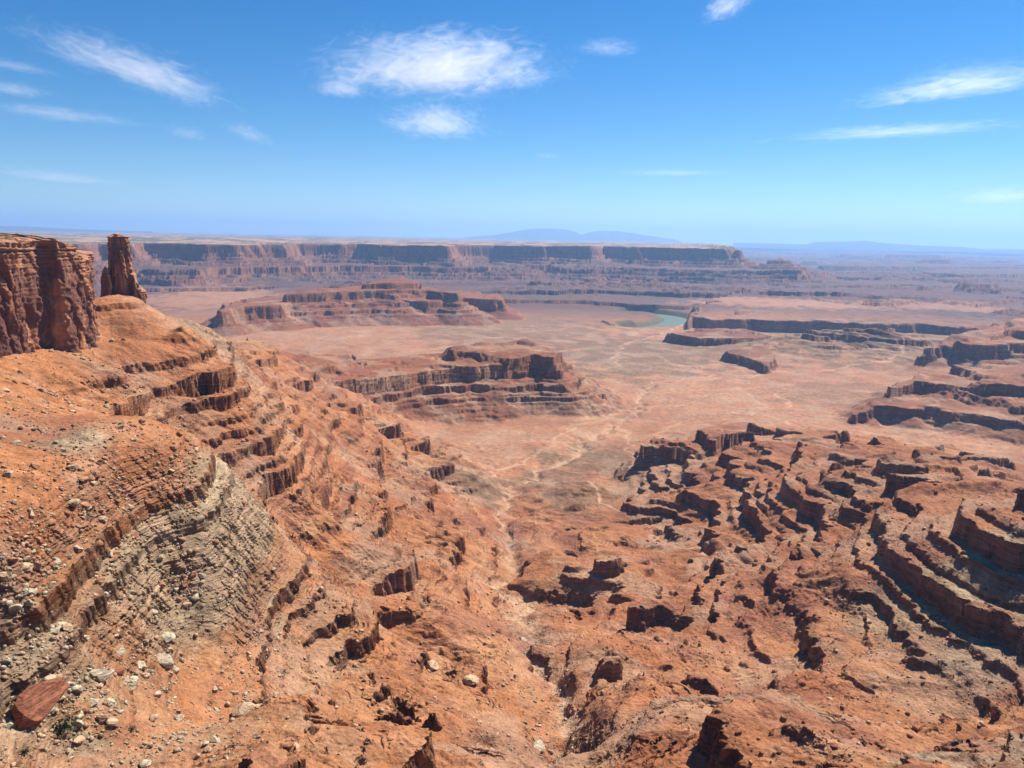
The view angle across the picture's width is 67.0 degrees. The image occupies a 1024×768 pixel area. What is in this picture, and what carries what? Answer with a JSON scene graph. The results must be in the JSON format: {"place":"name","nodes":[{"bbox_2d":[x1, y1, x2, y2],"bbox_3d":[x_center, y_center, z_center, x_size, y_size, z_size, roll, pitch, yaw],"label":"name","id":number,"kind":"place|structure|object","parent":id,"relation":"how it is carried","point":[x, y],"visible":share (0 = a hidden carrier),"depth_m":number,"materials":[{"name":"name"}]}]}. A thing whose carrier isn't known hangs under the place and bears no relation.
{"place":"outdoors","nodes":[
{"label":"outdoors","id":0,"kind":"place"},
{"bbox_2d":[0,233,99,359],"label":"cliff","id":1,"kind":"structure","parent":0,"point":[47,294],"depth_m":674.66,"materials":[{"name":"brown stone"}]},
{"bbox_2d":[0,226,152,232],"bbox_3d":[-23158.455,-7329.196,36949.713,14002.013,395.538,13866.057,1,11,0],"label":"mountains","id":2,"kind":"structure","parent":0,"point":[14,228],"depth_m":36053.56,"materials":[{"name":"blue stone"}]},
{"bbox_2d":[279,339,624,422],"bbox_3d":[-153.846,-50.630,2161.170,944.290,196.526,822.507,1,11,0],"label":"ridge","id":3,"kind":"structure","parent":0,"point":[484,381],"depth_m":1995.39,"materials":[{"name":"brown stone"}]},
{"bbox_2d":[0,248,1023,767],"bbox_3d":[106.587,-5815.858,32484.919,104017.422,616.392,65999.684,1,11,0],"label":"terrain","id":4,"kind":"structure","parent":0,"point":[772,376],"depth_m":726.19,"materials":[{"name":"brown stone"}]},
{"bbox_2d":[0,598,6,604],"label":"boulder","id":5,"kind":"object","parent":4,"relation":"on","point":[3,601],"visible":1,"depth_m":288.29,"materials":[{"name":"beige stone"}]},
{"bbox_2d":[0,572,8,581],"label":"boulder","id":6,"kind":"object","parent":4,"relation":"on","point":[4,576],"visible":1,"depth_m":292.00,"materials":[{"name":"beige stone"}]},
{"bbox_2d":[2,656,11,662],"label":"boulder","id":7,"kind":"object","parent":4,"relation":"on","point":[6,659],"visible":1,"depth_m":281.60,"materials":[{"name":"beige stone"}]},
{"bbox_2d":[3,470,13,477],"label":"boulder","id":8,"kind":"object","parent":4,"relation":"on","point":[8,474],"visible":1,"depth_m":347.02,"materials":[{"name":"beige stone"}]},
{"bbox_2d":[5,600,12,606],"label":"boulder","id":9,"kind":"object","parent":4,"relation":"on","point":[8,603],"visible":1,"depth_m":289.49,"materials":[{"name":"beige stone"}]},
{"bbox_2d":[6,720,15,728],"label":"boulder","id":10,"kind":"object","parent":4,"relation":"on","point":[10,723],"visible":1,"depth_m":270.89,"materials":[{"name":"beige stone"}]},
{"bbox_2d":[6,557,17,562],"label":"boulder","id":11,"kind":"object","parent":4,"relation":"on","point":[12,559],"visible":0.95,"depth_m":297.27,"materials":[{"name":"brown stone"}]},
{"bbox_2d":[8,604,21,610],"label":"boulder","id":12,"kind":"object","parent":4,"relation":"on","point":[15,607],"visible":1,"depth_m":289.18,"materials":[{"name":"grey stone"}]},
{"bbox_2d":[9,440,20,445],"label":"boulder","id":13,"kind":"object","parent":4,"relation":"on","point":[16,442],"visible":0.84,"depth_m":388.88,"materials":[{"name":"beige stone"}]},
{"bbox_2d":[20,588,28,597],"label":"boulder","id":14,"kind":"object","parent":4,"relation":"on","point":[24,592],"visible":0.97,"depth_m":295.15,"materials":[{"name":"beige stone"}]},
{"bbox_2d":[20,747,31,755],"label":"shrub","id":15,"kind":"object","parent":4,"relation":"on","point":[25,751],"visible":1,"depth_m":265.15,"materials":[{"name":"green plant"}]},
{"bbox_2d":[22,582,29,588],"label":"boulder","id":16,"kind":"object","parent":4,"relation":"on","point":[25,585],"visible":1,"depth_m":297.90,"materials":[{"name":"beige stone"}]},
{"bbox_2d":[23,548,30,555],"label":"boulder","id":17,"kind":"object","parent":4,"relation":"on","point":[26,551],"visible":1,"depth_m":307.56,"materials":[{"name":"brown stone"}]},
{"bbox_2d":[22,562,33,571],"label":"boulder","id":18,"kind":"object","parent":4,"relation":"on","point":[27,567],"visible":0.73,"depth_m":302.52,"materials":[{"name":"beige stone"}]},
{"bbox_2d":[23,599,33,606],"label":"boulder","id":19,"kind":"object","parent":4,"relation":"on","point":[28,602],"visible":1,"depth_m":294.11,"materials":[{"name":"grey stone"}]},
{"bbox_2d":[27,530,34,535],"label":"boulder","id":20,"kind":"object","parent":4,"relation":"on","point":[29,533],"visible":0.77,"depth_m":317.54,"materials":[{"name":"brown stone"}]},
{"bbox_2d":[27,544,35,548],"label":"boulder","id":21,"kind":"object","parent":4,"relation":"on","point":[31,546],"visible":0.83,"depth_m":312.51,"materials":[{"name":"brown stone"}]},
{"bbox_2d":[29,511,34,517],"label":"boulder","id":22,"kind":"object","parent":4,"relation":"on","point":[31,514],"visible":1,"depth_m":327.21,"materials":[{"name":"beige stone"}]},
{"bbox_2d":[27,588,37,596],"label":"boulder","id":23,"kind":"object","parent":4,"relation":"on","point":[33,591],"visible":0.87,"depth_m":298.91,"materials":[{"name":"beige stone"}]},
{"bbox_2d":[30,462,40,467],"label":"boulder","id":24,"kind":"object","parent":4,"relation":"on","point":[33,464],"visible":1,"depth_m":365.25,"materials":[{"name":"brown stone"}]},
{"bbox_2d":[32,563,43,570],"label":"boulder","id":25,"kind":"object","parent":4,"relation":"on","point":[37,566],"visible":0.83,"depth_m":309.93,"materials":[{"name":"brown stone"}]},
{"bbox_2d":[10,677,69,728],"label":"boulder","id":26,"kind":"object","parent":4,"relation":"on","point":[34,704],"visible":0.98,"depth_m":278.09,"materials":[{"name":"red stone"}]},
{"bbox_2d":[37,587,44,595],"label":"boulder","id":27,"kind":"object","parent":4,"relation":"on","point":[40,590],"visible":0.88,"depth_m":302.00,"materials":[{"name":"brown stone"}]},
{"bbox_2d":[43,674,55,681],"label":"boulder","id":28,"kind":"object","parent":4,"relation":"on","point":[50,676],"visible":0.5,"depth_m":292.43,"materials":[{"name":"beige stone"}]},
{"bbox_2d":[48,581,55,587],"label":"boulder","id":29,"kind":"object","parent":4,"relation":"on","point":[51,584],"visible":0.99,"depth_m":310.06,"materials":[{"name":"beige stone"}]},
{"bbox_2d":[50,626,60,634],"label":"boulder","id":30,"kind":"object","parent":4,"relation":"on","point":[56,630],"visible":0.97,"depth_m":304.96,"materials":[{"name":"beige stone"}]},
{"bbox_2d":[54,558,60,564],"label":"boulder","id":31,"kind":"object","parent":4,"relation":"on","point":[57,561],"visible":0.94,"depth_m":325.35,"materials":[{"name":"beige stone"}]},
{"bbox_2d":[55,621,66,630],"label":"boulder","id":32,"kind":"object","parent":4,"relation":"on","point":[59,623],"visible":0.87,"depth_m":309.25,"materials":[{"name":"beige stone"}]},
{"bbox_2d":[50,715,79,736],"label":"shrub","id":33,"kind":"object","parent":4,"relation":"on","point":[66,727],"visible":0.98,"depth_m":283.85,"materials":[{"name":"green plant"}]},
{"bbox_2d":[62,623,72,631],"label":"boulder","id":34,"kind":"object","parent":4,"relation":"on","point":[67,627],"visible":1,"depth_m":309.77,"materials":[{"name":"beige stone"}]},
{"bbox_2d":[62,448,72,451],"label":"boulder","id":35,"kind":"object","parent":4,"relation":"on","point":[67,450],"visible":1,"depth_m":395.67,"materials":[{"name":"beige stone"}]},
{"bbox_2d":[66,465,76,470],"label":"boulder","id":36,"kind":"object","parent":4,"relation":"on","point":[71,467],"visible":1,"depth_m":379.69,"materials":[{"name":"beige stone"}]},
{"bbox_2d":[67,498,80,508],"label":"boulder","id":37,"kind":"object","parent":4,"relation":"on","point":[74,503],"visible":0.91,"depth_m":359.53,"materials":[{"name":"beige stone"}]},
{"bbox_2d":[71,684,82,692],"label":"boulder","id":38,"kind":"object","parent":4,"relation":"on","point":[77,689],"visible":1,"depth_m":297.52,"materials":[{"name":"beige stone"}]},
{"bbox_2d":[72,545,83,552],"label":"boulder","id":39,"kind":"object","parent":4,"relation":"on","point":[77,549],"visible":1,"depth_m":343.34,"materials":[{"name":"beige stone"}]},
{"bbox_2d":[72,720,83,727],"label":"boulder","id":40,"kind":"object","parent":4,"relation":"on","point":[78,724],"visible":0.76,"depth_m":289.22,"materials":[{"name":"beige stone"}]},
{"bbox_2d":[73,735,84,743],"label":"boulder","id":41,"kind":"object","parent":4,"relation":"on","point":[79,739],"visible":1,"depth_m":286.14,"materials":[{"name":"beige stone"}]},
{"bbox_2d":[76,711,83,719],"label":"boulder","id":42,"kind":"object","parent":4,"relation":"on","point":[81,715],"visible":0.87,"depth_m":292.82,"materials":[{"name":"beige stone"}]},
{"bbox_2d":[78,477,88,482],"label":"boulder","id":43,"kind":"object","parent":4,"relation":"on","point":[83,479],"visible":1,"depth_m":377.50,"materials":[{"name":"brown stone"}]},
{"bbox_2d":[80,502,90,508],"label":"boulder","id":44,"kind":"object","parent":4,"relation":"on","point":[86,504],"visible":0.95,"depth_m":368.27,"materials":[{"name":"brown stone"}]},
{"bbox_2d":[86,515,94,520],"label":"boulder","id":45,"kind":"object","parent":4,"relation":"on","point":[90,517],"visible":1,"depth_m":366.47,"materials":[{"name":"stone"}]},
{"bbox_2d":[88,475,95,481],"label":"boulder","id":46,"kind":"object","parent":4,"relation":"on","point":[91,478],"visible":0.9,"depth_m":383.08,"materials":[{"name":"brown stone"}]},
{"bbox_2d":[90,501,96,509],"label":"boulder","id":47,"kind":"object","parent":4,"relation":"on","point":[93,503],"visible":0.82,"depth_m":372.78,"materials":[{"name":"brown stone"}]},
{"bbox_2d":[90,698,97,706],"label":"boulder","id":48,"kind":"object","parent":4,"relation":"on","point":[94,702],"visible":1,"depth_m":300.29,"materials":[{"name":"beige stone"}]},
{"bbox_2d":[90,481,97,486],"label":"boulder","id":49,"kind":"object","parent":4,"relation":"on","point":[94,483],"visible":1,"depth_m":382.38,"materials":[{"name":"beige stone"}]},
{"bbox_2d":[92,471,99,477],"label":"boulder","id":50,"kind":"object","parent":4,"relation":"on","point":[96,474],"visible":0.81,"depth_m":387.83,"materials":[{"name":"brown stone"}]},
{"bbox_2d":[92,494,101,498],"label":"boulder","id":51,"kind":"object","parent":4,"relation":"on","point":[96,496],"visible":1,"depth_m":378.74,"materials":[{"name":"brown stone"}]},
{"bbox_2d":[95,577,104,583],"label":"boulder","id":52,"kind":"object","parent":4,"relation":"on","point":[98,580],"visible":1,"depth_m":351.69,"materials":[{"name":"brown stone"}]},
{"bbox_2d":[96,539,103,547],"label":"boulder","id":53,"kind":"object","parent":4,"relation":"on","point":[99,542],"visible":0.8,"depth_m":360.93,"materials":[{"name":"brown stone"}]},
{"bbox_2d":[89,669,114,682],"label":"boulder","id":54,"kind":"object","parent":4,"relation":"on","point":[101,675],"visible":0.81,"depth_m":310.27,"materials":[{"name":"beige stone"}]},
{"bbox_2d":[97,516,107,522],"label":"boulder","id":55,"kind":"object","parent":4,"relation":"on","point":[102,519],"visible":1,"depth_m":373.57,"materials":[{"name":"beige stone"}]},
{"bbox_2d":[96,713,109,721],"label":"boulder","id":56,"kind":"object","parent":4,"relation":"on","point":[100,717],"visible":1,"depth_m":297.07,"materials":[{"name":"beige stone"}]},
{"bbox_2d":[100,266,112,296],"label":"rock buttress","id":57,"kind":"object","parent":4,"relation":"on","point":[106,285],"visible":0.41,"depth_m":882.44,"materials":[{"name":"brown stone"}]},
{"bbox_2d":[106,698,114,707],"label":"boulder","id":58,"kind":"object","parent":4,"relation":"on","point":[110,701],"visible":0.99,"depth_m":305.25,"materials":[{"name":"beige stone"}]},
{"bbox_2d":[106,717,119,727],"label":"boulder","id":59,"kind":"object","parent":4,"relation":"on","point":[112,722],"visible":1,"depth_m":297.89,"materials":[{"name":"beige stone"}]},
{"bbox_2d":[109,555,118,561],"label":"boulder","id":60,"kind":"object","parent":4,"relation":"on","point":[114,558],"visible":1,"depth_m":371.75,"materials":[{"name":"brown stone"}]},
{"bbox_2d":[113,551,123,557],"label":"boulder","id":61,"kind":"object","parent":4,"relation":"on","point":[117,553],"visible":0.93,"depth_m":375.42,"materials":[{"name":"brown stone"}]},
{"bbox_2d":[107,232,132,295],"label":"rock tower","id":62,"kind":"structure","parent":4,"relation":"on","point":[120,266],"depth_m":891.46,"materials":[{"name":"brown stone"}]},
{"bbox_2d":[115,667,124,675],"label":"boulder","id":63,"kind":"object","parent":4,"relation":"on","point":[120,670],"visible":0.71,"depth_m":329.54,"materials":[{"name":"red stone"}]},
{"bbox_2d":[117,648,125,655],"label":"boulder","id":64,"kind":"object","parent":4,"relation":"on","point":[121,651],"visible":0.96,"depth_m":342.00,"materials":[{"name":"beige stone"}]},
{"bbox_2d":[126,504,134,508],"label":"boulder","id":65,"kind":"object","parent":4,"relation":"on","point":[129,506],"visible":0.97,"depth_m":401.46,"materials":[{"name":"beige stone"}]},
{"bbox_2d":[124,676,138,689],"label":"boulder","id":66,"kind":"object","parent":4,"relation":"on","point":[132,682],"visible":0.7,"depth_m":329.71,"materials":[{"name":"beige stone"}]},
{"bbox_2d":[130,530,138,537],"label":"boulder","id":67,"kind":"object","parent":4,"relation":"on","point":[136,534],"visible":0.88,"depth_m":399.87,"materials":[{"name":"brown stone"}]},
{"bbox_2d":[130,270,147,303],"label":"rock buttress","id":68,"kind":"object","parent":4,"relation":"on","point":[138,291],"visible":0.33,"depth_m":904.71,"materials":[{"name":"brown stone"}]},
{"bbox_2d":[137,661,145,669],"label":"boulder","id":69,"kind":"object","parent":4,"relation":"on","point":[141,664],"visible":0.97,"depth_m":349.79,"materials":[{"name":"beige stone"}]},
{"bbox_2d":[139,759,151,767],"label":"boulder","id":70,"kind":"object","parent":4,"relation":"on","point":[145,763],"visible":1,"depth_m":286.33,"materials":[{"name":"beige stone"}]},
{"bbox_2d":[143,639,148,645],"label":"boulder","id":71,"kind":"object","parent":4,"relation":"on","point":[146,641],"visible":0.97,"depth_m":368.32,"materials":[{"name":"beige stone"}]},
{"bbox_2d":[149,714,158,721],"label":"boulder","id":72,"kind":"object","parent":4,"relation":"on","point":[153,717],"visible":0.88,"depth_m":317.00,"materials":[{"name":"beige stone"}]},
{"bbox_2d":[153,690,161,697],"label":"boulder","id":73,"kind":"object","parent":4,"relation":"on","point":[158,694],"visible":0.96,"depth_m":341.57,"materials":[{"name":"beige stone"}]},
{"bbox_2d":[157,554,164,559],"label":"boulder","id":74,"kind":"object","parent":4,"relation":"on","point":[161,556],"visible":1,"depth_m":414.91,"materials":[{"name":"beige stone"}]},
{"bbox_2d":[157,653,173,668],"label":"boulder","id":75,"kind":"object","parent":4,"relation":"on","point":[166,661],"visible":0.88,"depth_m":371.29,"materials":[{"name":"beige stone"}]},
{"bbox_2d":[162,632,175,642],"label":"boulder","id":76,"kind":"object","parent":4,"relation":"on","point":[168,636],"visible":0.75,"depth_m":387.55,"materials":[{"name":"beige stone"}]},
{"bbox_2d":[172,666,179,673],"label":"boulder","id":77,"kind":"object","parent":4,"relation":"on","point":[176,669],"visible":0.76,"depth_m":376.61,"materials":[{"name":"beige stone"}]},
{"bbox_2d":[174,714,184,720],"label":"boulder","id":78,"kind":"object","parent":4,"relation":"on","point":[180,717],"visible":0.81,"depth_m":327.85,"materials":[{"name":"beige stone"}]},
{"bbox_2d":[176,731,187,734],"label":"boulder","id":79,"kind":"object","parent":4,"relation":"on","point":[181,732],"visible":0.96,"depth_m":309.66,"materials":[{"name":"beige stone"}]},
{"bbox_2d":[182,578,189,586],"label":"boulder","id":80,"kind":"object","parent":4,"relation":"on","point":[186,581],"visible":1,"depth_m":421.64,"materials":[{"name":"brown stone"}]},
{"bbox_2d":[184,602,191,608],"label":"boulder","id":81,"kind":"object","parent":4,"relation":"on","point":[188,604],"visible":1,"depth_m":416.22,"materials":[{"name":"beige stone"}]},
{"bbox_2d":[188,571,196,578],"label":"boulder","id":82,"kind":"object","parent":4,"relation":"on","point":[193,573],"visible":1,"depth_m":424.78,"materials":[{"name":"brown stone"}]},
{"bbox_2d":[190,593,198,600],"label":"boulder","id":83,"kind":"object","parent":4,"relation":"on","point":[195,597],"visible":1,"depth_m":419.59,"materials":[{"name":"beige stone"}]},
{"bbox_2d":[198,573,205,577],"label":"boulder","id":84,"kind":"object","parent":4,"relation":"on","point":[202,575],"visible":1,"depth_m":428.15,"materials":[{"name":"beige stone"}]},
{"bbox_2d":[210,736,219,742],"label":"boulder","id":85,"kind":"object","parent":4,"relation":"on","point":[214,739],"visible":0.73,"depth_m":301.10,"materials":[{"name":"beige stone"}]},
{"bbox_2d":[232,702,257,717],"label":"boulder","id":86,"kind":"object","parent":4,"relation":"on","point":[241,709],"visible":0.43,"depth_m":366.25,"materials":[{"name":"beige stone"}]},
{"bbox_2d":[199,275,525,335],"bbox_3d":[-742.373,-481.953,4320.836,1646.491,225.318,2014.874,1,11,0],"label":"mesa","id":87,"kind":"structure","parent":4,"relation":"on","point":[400,300],"depth_m":3982.84,"materials":[{"name":"brown stone"}]},
{"bbox_2d":[426,660,438,670],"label":"boulder","id":88,"kind":"object","parent":4,"relation":"on","point":[432,665],"visible":0.99,"depth_m":554.17,"materials":[{"name":"beige stone"}]},
{"bbox_2d":[462,674,478,684],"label":"boulder","id":89,"kind":"object","parent":4,"relation":"on","point":[470,679],"visible":1,"depth_m":548.14,"materials":[{"name":"beige stone"}]},
{"bbox_2d":[0,326,1023,767],"bbox_3d":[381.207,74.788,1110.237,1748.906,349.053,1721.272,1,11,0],"label":"loose stones","id":90,"kind":"object","parent":4,"relation":"on","point":[156,620],"visible":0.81,"depth_m":414.33,"materials":[{"name":"brown stone"}]},
{"bbox_2d":[1,358,1023,767],"bbox_3d":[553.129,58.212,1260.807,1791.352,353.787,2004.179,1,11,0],"label":"scrub","id":91,"kind":"object","parent":4,"relation":"on","point":[395,634],"visible":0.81,"depth_m":431.34,"materials":[{"name":"green plant"}]},
{"bbox_2d":[534,740,544,752],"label":"boulder","id":92,"kind":"object","parent":4,"relation":"on","point":[539,745],"visible":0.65,"depth_m":496.32,"materials":[{"name":"beige stone"}]},
{"bbox_2d":[648,714,654,719],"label":"boulder","id":93,"kind":"object","parent":4,"relation":"on","point":[651,716],"visible":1,"depth_m":404.67,"materials":[{"name":"brown stone"}]},
{"bbox_2d":[830,742,837,747],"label":"boulder","id":94,"kind":"object","parent":4,"relation":"on","point":[834,744],"visible":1,"depth_m":349.43,"materials":[{"name":"brown stone"}]},
{"bbox_2d":[939,715,952,721],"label":"boulder","id":95,"kind":"object","parent":4,"relation":"on","point":[942,717],"visible":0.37,"depth_m":504.11,"materials":[{"name":"brown stone"}]},
{"bbox_2d":[964,717,980,721],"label":"boulder","id":96,"kind":"object","parent":4,"relation":"on","point":[973,719],"visible":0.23,"depth_m":465.15,"materials":[{"name":"brown stone"}]},
{"bbox_2d":[0,231,1023,298],"bbox_3d":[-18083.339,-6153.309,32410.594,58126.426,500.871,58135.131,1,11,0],"label":"plateau","id":97,"kind":"structure","parent":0,"point":[163,262],"depth_m":7750.27,"materials":[{"name":"brown stone"}]},
{"bbox_2d":[0,0,1023,248],"label":"sky","id":98,"kind":"structure","parent":0,"point":[722,122],"materials":[{"name":"blue"}]},
{"bbox_2d":[465,228,681,242],"bbox_3d":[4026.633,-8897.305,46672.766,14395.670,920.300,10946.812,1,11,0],"label":"mountains","id":99,"kind":"structure","parent":0,"point":[547,234],"depth_m":44619.74,"materials":[{"name":"blue stone"}]},
{"bbox_2d":[637,314,686,327],"bbox_3d":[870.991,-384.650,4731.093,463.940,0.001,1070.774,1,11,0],"label":"river","id":100,"kind":"structure","parent":0,"point":[669,320],"depth_m":4731.34,"materials":[{"name":"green liquid"}]},
{"bbox_2d":[733,241,1023,253],"bbox_3d":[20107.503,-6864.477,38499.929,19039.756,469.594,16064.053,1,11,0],"label":"mountains","id":101,"kind":"structure","parent":0,"point":[865,245],"depth_m":36612.87,"materials":[{"name":"blue stone"}]}
]}

